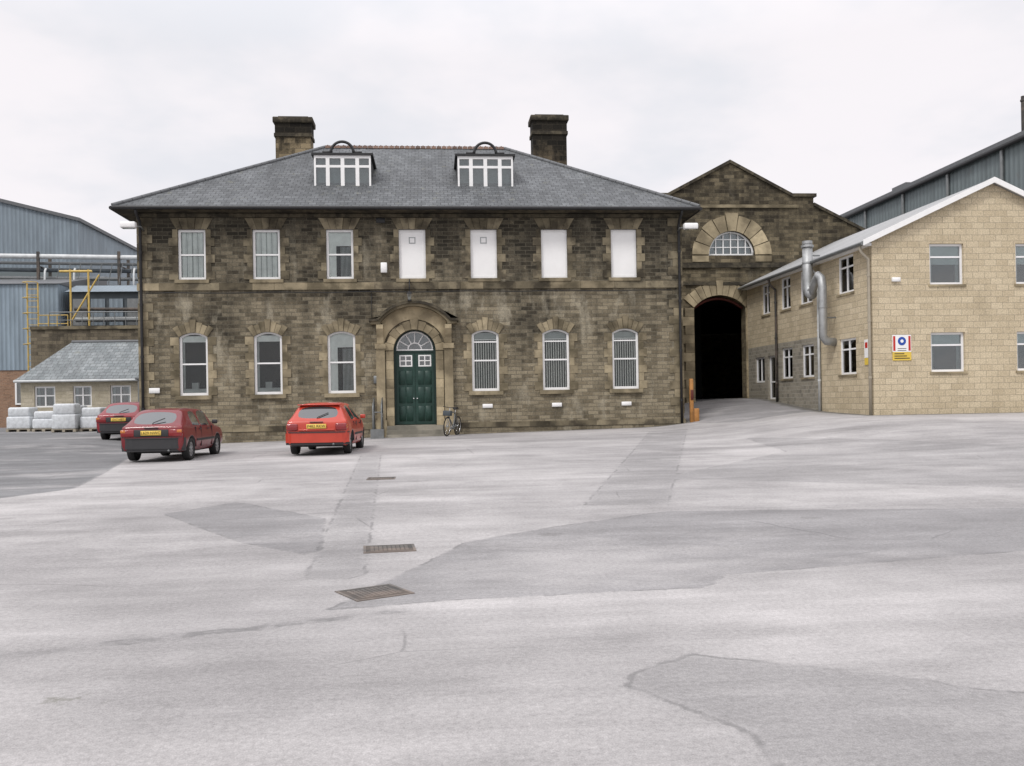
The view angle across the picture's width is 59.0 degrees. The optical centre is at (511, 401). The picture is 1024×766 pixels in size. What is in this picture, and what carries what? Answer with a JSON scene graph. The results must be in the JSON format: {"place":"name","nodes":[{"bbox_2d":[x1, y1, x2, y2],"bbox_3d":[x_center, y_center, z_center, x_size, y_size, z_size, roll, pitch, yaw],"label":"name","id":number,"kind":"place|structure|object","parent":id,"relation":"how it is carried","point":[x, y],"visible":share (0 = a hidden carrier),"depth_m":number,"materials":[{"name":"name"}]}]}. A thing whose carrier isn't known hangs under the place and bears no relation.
{"place":"outdoors","nodes":[
{"label":"outdoors","id":0,"kind":"place"},
{"bbox_2d":[0,398,1023,765],"bbox_3d":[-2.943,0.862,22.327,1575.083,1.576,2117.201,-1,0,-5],"label":"ground","id":1,"kind":"structure","parent":0,"point":[744,582],"depth_m":7.38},
{"bbox_2d":[6,407,37,431],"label":"wrapped pallet load","id":2,"kind":"object","parent":1,"relation":"on","point":[19,419],"visible":0.82,"depth_m":42.68},
{"bbox_2d":[32,411,53,431],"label":"wrapped pallet load","id":3,"kind":"object","parent":1,"relation":"on","point":[42,421],"visible":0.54,"depth_m":42.39},
{"bbox_2d":[0,279,106,427],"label":"blue clad workshop","id":4,"kind":"structure","parent":1,"relation":"on","point":[54,296],"depth_m":53.63,"materials":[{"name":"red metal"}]},
{"bbox_2d":[22,281,67,370],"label":"caged ladder","id":5,"kind":"object","parent":4,"relation":"attached to","point":[38,315],"visible":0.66,"depth_m":52.92,"materials":[{"name":"metal"}]},
{"bbox_2d":[0,251,137,285],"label":"pipe bridge","id":6,"kind":"structure","parent":4,"relation":"attached to","point":[118,257],"depth_m":58.35,"materials":[{"name":"grey metal"}]},
{"bbox_2d":[51,403,81,431],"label":"wrapped pallet load","id":7,"kind":"object","parent":1,"relation":"on","point":[65,417],"visible":0.94,"depth_m":41.43},
{"bbox_2d":[0,198,137,284],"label":"blue clad factory","id":8,"kind":"structure","parent":1,"relation":"on","point":[26,229],"depth_m":67.28,"materials":[{"name":"blue metal"}]},
{"bbox_2d":[13,340,139,410],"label":"slate roofed outbuilding","id":9,"kind":"structure","parent":1,"relation":"on","point":[96,373],"depth_m":45.62,"materials":[{"name":"stone"}]},
{"bbox_2d":[35,385,130,407],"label":"window frames","id":10,"kind":"structure","parent":9,"relation":"in","point":[36,400],"depth_m":45.38,"materials":[{"name":"white plastic"}]},
{"bbox_2d":[37,387,129,405],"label":"window backs","id":11,"kind":"structure","parent":9,"relation":"in","point":[116,390],"depth_m":45.68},
{"bbox_2d":[30,325,137,368],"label":"wall","id":12,"kind":"structure","parent":1,"relation":"on","point":[47,342],"depth_m":50.03,"materials":[{"name":"stone"}]},
{"bbox_2d":[49,269,137,325],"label":"yellow steel frame","id":13,"kind":"object","parent":12,"relation":"on","point":[70,271],"visible":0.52,"depth_m":51.95,"materials":[{"name":"paint"}]},
{"bbox_2d":[65,285,138,325],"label":"plant housing","id":14,"kind":"object","parent":12,"relation":"on","point":[115,298],"visible":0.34,"depth_m":54.52,"materials":[{"name":"metal"}]},
{"bbox_2d":[80,407,105,430],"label":"wrapped pallet load","id":15,"kind":"object","parent":1,"relation":"on","point":[88,419],"visible":0.55,"depth_m":41.81},
{"bbox_2d":[96,402,138,438],"bbox_3d":[-15.505,0.768,37.372,2.138,1.506,4.325,-1,0,-5],"label":"parked car","id":16,"kind":"object","parent":1,"relation":"on","point":[113,418],"visible":0.56,"depth_m":35.32,"materials":[{"name":"paint"}]},
{"bbox_2d":[120,408,222,460],"bbox_3d":[-9.803,0.913,26.447,2.059,1.450,4.165,-1,0,-2],"label":"parked car","id":17,"kind":"object","parent":1,"relation":"on","point":[187,433],"visible":1,"depth_m":24.79,"materials":[{"name":"red paint"}]},
{"bbox_2d":[285,402,364,453],"bbox_3d":[-5.556,0.765,27.477,2.079,1.490,4.278,-1,0,-2],"label":"parked car","id":18,"kind":"object","parent":1,"relation":"on","point":[317,424],"visible":1,"depth_m":25.53,"materials":[{"name":"red paint"}]},
{"bbox_2d":[335,584,414,601],"bbox_3d":[-1.166,1.639,7.675,0.520,0.054,0.480,-1,0,-33],"label":"manhole cover","id":19,"kind":"object","parent":1,"relation":"on","point":[372,592],"visible":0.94,"depth_m":7.64,"materials":[{"name":"metal"}]},
{"bbox_2d":[370,397,383,438],"bbox_3d":[-5.185,0.674,34.945,0.500,1.674,0.930,-1,0,-5],"label":"handrail","id":20,"kind":"object","parent":1,"relation":"on","point":[376,433],"visible":0.91,"depth_m":34.55,"materials":[{"name":"grey metal"}]},
{"bbox_2d":[366,477,395,479],"bbox_3d":[-2.615,1.558,18.139,0.560,0.054,0.560,-1,0,-5],"label":"manhole cover","id":21,"kind":"object","parent":1,"relation":"on","point":[377,478],"visible":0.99,"depth_m":18.03,"materials":[{"name":"metal"}]},
{"bbox_2d":[363,544,415,553],"bbox_3d":[-1.342,1.630,9.918,0.560,0.054,0.480,-1,0,-10],"label":"manhole cover","id":22,"kind":"object","parent":1,"relation":"on","point":[389,548],"visible":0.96,"depth_m":9.88,"materials":[{"name":"metal"}]},
{"bbox_2d":[138,214,683,432],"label":"walls","id":23,"kind":"structure","parent":1,"relation":"on","point":[230,319],"depth_m":35.89,"materials":[{"name":"stone"}]},
{"bbox_2d":[120,221,143,231],"bbox_3d":[-14.442,-6.649,34.452,0.660,0.255,0.858,-1,0,-5],"label":"floodlight","id":24,"kind":"object","parent":23,"relation":"attached to","point":[128,224],"visible":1,"depth_m":34.04,"materials":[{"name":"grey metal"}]},
{"bbox_2d":[149,218,631,407],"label":"wall boxes","id":25,"kind":"object","parent":23,"relation":"attached to","point":[383,270],"depth_m":35.58,"materials":[{"name":"white paint"}]},
{"bbox_2d":[109,145,701,223],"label":"ridge and gutters","id":26,"kind":"structure","parent":23,"relation":"on","point":[128,213],"depth_m":35.60,"materials":[{"name":"stone"}]},
{"bbox_2d":[272,116,315,157],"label":"chimney","id":27,"kind":"object","parent":26,"relation":"on","point":[293,134],"visible":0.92,"depth_m":42.76,"materials":[{"name":"stone"}]},
{"bbox_2d":[528,114,568,164],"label":"chimney","id":28,"kind":"object","parent":26,"relation":"on","point":[548,135],"visible":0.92,"depth_m":43.83,"materials":[{"name":"stone"}]},
{"bbox_2d":[120,148,691,205],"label":"slate roof","id":29,"kind":"structure","parent":23,"relation":"on","point":[415,177],"depth_m":37.10,"materials":[{"name":"grey stone"}]},
{"bbox_2d":[311,140,375,185],"bbox_3d":[-7.060,-9.642,38.435,2.500,2.120,2.820,-1,0,-5],"label":"dormer window","id":30,"kind":"structure","parent":29,"relation":"attached to","point":[357,167],"depth_m":37.20,"materials":[{"name":"white paint"}]},
{"bbox_2d":[454,141,514,185],"bbox_3d":[-1.224,-9.741,38.946,2.500,2.120,2.820,-1,0,-5],"label":"dormer window","id":31,"kind":"structure","parent":29,"relation":"attached to","point":[471,168],"depth_m":37.71,"materials":[{"name":"white paint"}]},
{"bbox_2d":[181,232,635,392],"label":"blinds and curtains","id":32,"kind":"object","parent":23,"relation":"attached to","point":[268,351],"visible":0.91,"depth_m":36.22,"materials":[{"name":"white fabric"}]},
{"bbox_2d":[178,230,638,395],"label":"window frames","id":33,"kind":"structure","parent":23,"relation":"attached to","point":[483,240],"depth_m":35.84,"materials":[{"name":"white wood"}]},
{"bbox_2d":[134,209,682,422],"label":"downpipes and cables","id":34,"kind":"object","parent":23,"relation":"attached to","point":[141,314],"visible":0.97,"depth_m":35.61,"materials":[{"name":"black paint"}]},
{"bbox_2d":[406,279,412,300],"bbox_3d":[-4.006,-4.353,35.417,0.277,0.901,0.767,-1,0,-5],"label":"entrance lamp","id":35,"kind":"object","parent":23,"relation":"attached to","point":[409,292],"visible":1,"depth_m":35.13,"materials":[{"name":"black metal"}]},
{"bbox_2d":[136,213,685,442],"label":"stone dressings","id":36,"kind":"structure","parent":23,"relation":"attached to","point":[256,433],"depth_m":35.73,"materials":[{"name":"stone"}]},
{"bbox_2d":[394,330,436,424],"bbox_3d":[-3.868,-0.959,36.217,1.656,3.768,0.350,-1,0,-5],"label":"double door","id":37,"kind":"structure","parent":23,"relation":"attached to","point":[415,373],"depth_m":36.12,"materials":[{"name":"green paint"}]},
{"bbox_2d":[677,223,697,230],"bbox_3d":[7.034,-6.963,36.331,0.660,0.255,0.858,-1,0,-5],"label":"floodlight","id":38,"kind":"object","parent":23,"relation":"attached to","point":[690,226],"visible":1,"depth_m":35.92,"materials":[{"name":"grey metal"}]},
{"bbox_2d":[369,300,458,436],"bbox_3d":[-3.807,-0.986,35.514,3.480,5.900,0.579,-1,0,-5],"label":"entrance surround","id":39,"kind":"object","parent":1,"relation":"on","point":[413,312],"visible":0.95,"depth_m":35.64,"materials":[{"name":"beige stone"}]},
{"bbox_2d":[386,425,444,437],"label":"entrance steps","id":40,"kind":"structure","parent":1,"relation":"on","point":[397,431],"depth_m":35.18,"materials":[{"name":"beige stone"}]},
{"bbox_2d":[443,406,460,435],"bbox_3d":[-2.288,0.758,34.968,0.628,1.137,1.878,3,1,17],"label":"bicycle","id":41,"kind":"object","parent":1,"relation":"on","point":[449,414],"visible":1,"depth_m":34.67,"materials":[{"name":"metal"}]},
{"bbox_2d":[689,379,698,421],"bbox_3d":[7.375,0.102,36.612,0.370,2.050,0.200,-1,0,-5],"label":"timber gate post","id":42,"kind":"object","parent":1,"relation":"on","point":[694,414],"visible":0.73,"depth_m":36.55,"materials":[{"name":"orange wood"}]},
{"bbox_2d":[663,160,864,402],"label":"stone warehouse","id":43,"kind":"structure","parent":1,"relation":"on","point":[752,226],"depth_m":44.75,"materials":[{"name":"stone"}]},
{"bbox_2d":[694,232,753,398],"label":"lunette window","id":44,"kind":"structure","parent":43,"relation":"in","point":[712,315],"depth_m":52.65,"materials":[{"name":"white paint"}]},
{"bbox_2d":[747,184,1023,414],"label":"walls","id":45,"kind":"structure","parent":1,"relation":"on","point":[983,310],"depth_m":32.30,"materials":[{"name":"beige stone"}]},
{"bbox_2d":[801,240,836,345],"bbox_3d":[12.012,-4.265,35.548,0.766,4.278,1.777,-1,0,-5],"label":"ventilation duct","id":46,"kind":"object","parent":45,"relation":"attached to","point":[812,283],"visible":0.98,"depth_m":35.16,"materials":[{"name":"metal"}]},
{"bbox_2d":[864,339,867,364],"bbox_3d":[12.680,-1.765,32.381,0.033,0.900,0.300,-1,0,-5],"label":"safety sign","id":47,"kind":"object","parent":45,"relation":"attached to","point":[866,351],"visible":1,"depth_m":32.38,"materials":[{"name":"white paint"}]},
{"bbox_2d":[738,241,1023,414],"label":"rainwater pipes and sills","id":48,"kind":"object","parent":45,"relation":"attached to","point":[859,246],"visible":0.92,"depth_m":34.65,"materials":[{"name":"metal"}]},
{"bbox_2d":[741,177,1023,286],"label":"roof","id":49,"kind":"structure","parent":45,"relation":"on","point":[870,234],"depth_m":33.35,"materials":[{"name":"white paint"}]},
{"bbox_2d":[757,244,1023,398],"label":"window frames","id":50,"kind":"structure","parent":45,"relation":"attached to","point":[959,246],"depth_m":34.04,"materials":[{"name":"white plastic"}]},
{"bbox_2d":[758,256,855,397],"bbox_3d":[15.549,-2.889,38.107,6.505,5.370,11.515,-1,0,-5],"label":"window glass","id":51,"kind":"object","parent":50,"relation":"in","point":[853,342],"visible":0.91,"depth_m":37.72,"materials":[{"name":"black glass"}]},
{"bbox_2d":[930,246,1023,369],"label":"window blinds","id":52,"kind":"object","parent":50,"relation":"in","point":[944,270],"depth_m":32.70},
{"bbox_2d":[892,335,910,360],"bbox_3d":[13.773,-1.903,32.003,0.680,0.900,0.039,-1,0,-5],"label":"safety sign","id":53,"kind":"object","parent":45,"relation":"attached to","point":[901,347],"visible":1,"depth_m":31.99,"materials":[{"name":"white paint"}]},
{"bbox_2d":[840,95,1023,228],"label":"corrugated industrial shed","id":54,"kind":"structure","parent":1,"relation":"on","point":[1003,160],"depth_m":47.09,"materials":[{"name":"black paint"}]},
{"bbox_2d":[0,0,1023,246],"label":"sky","id":55,"kind":"structure","parent":0,"point":[848,103],"materials":[{"name":"white"}]}
]}

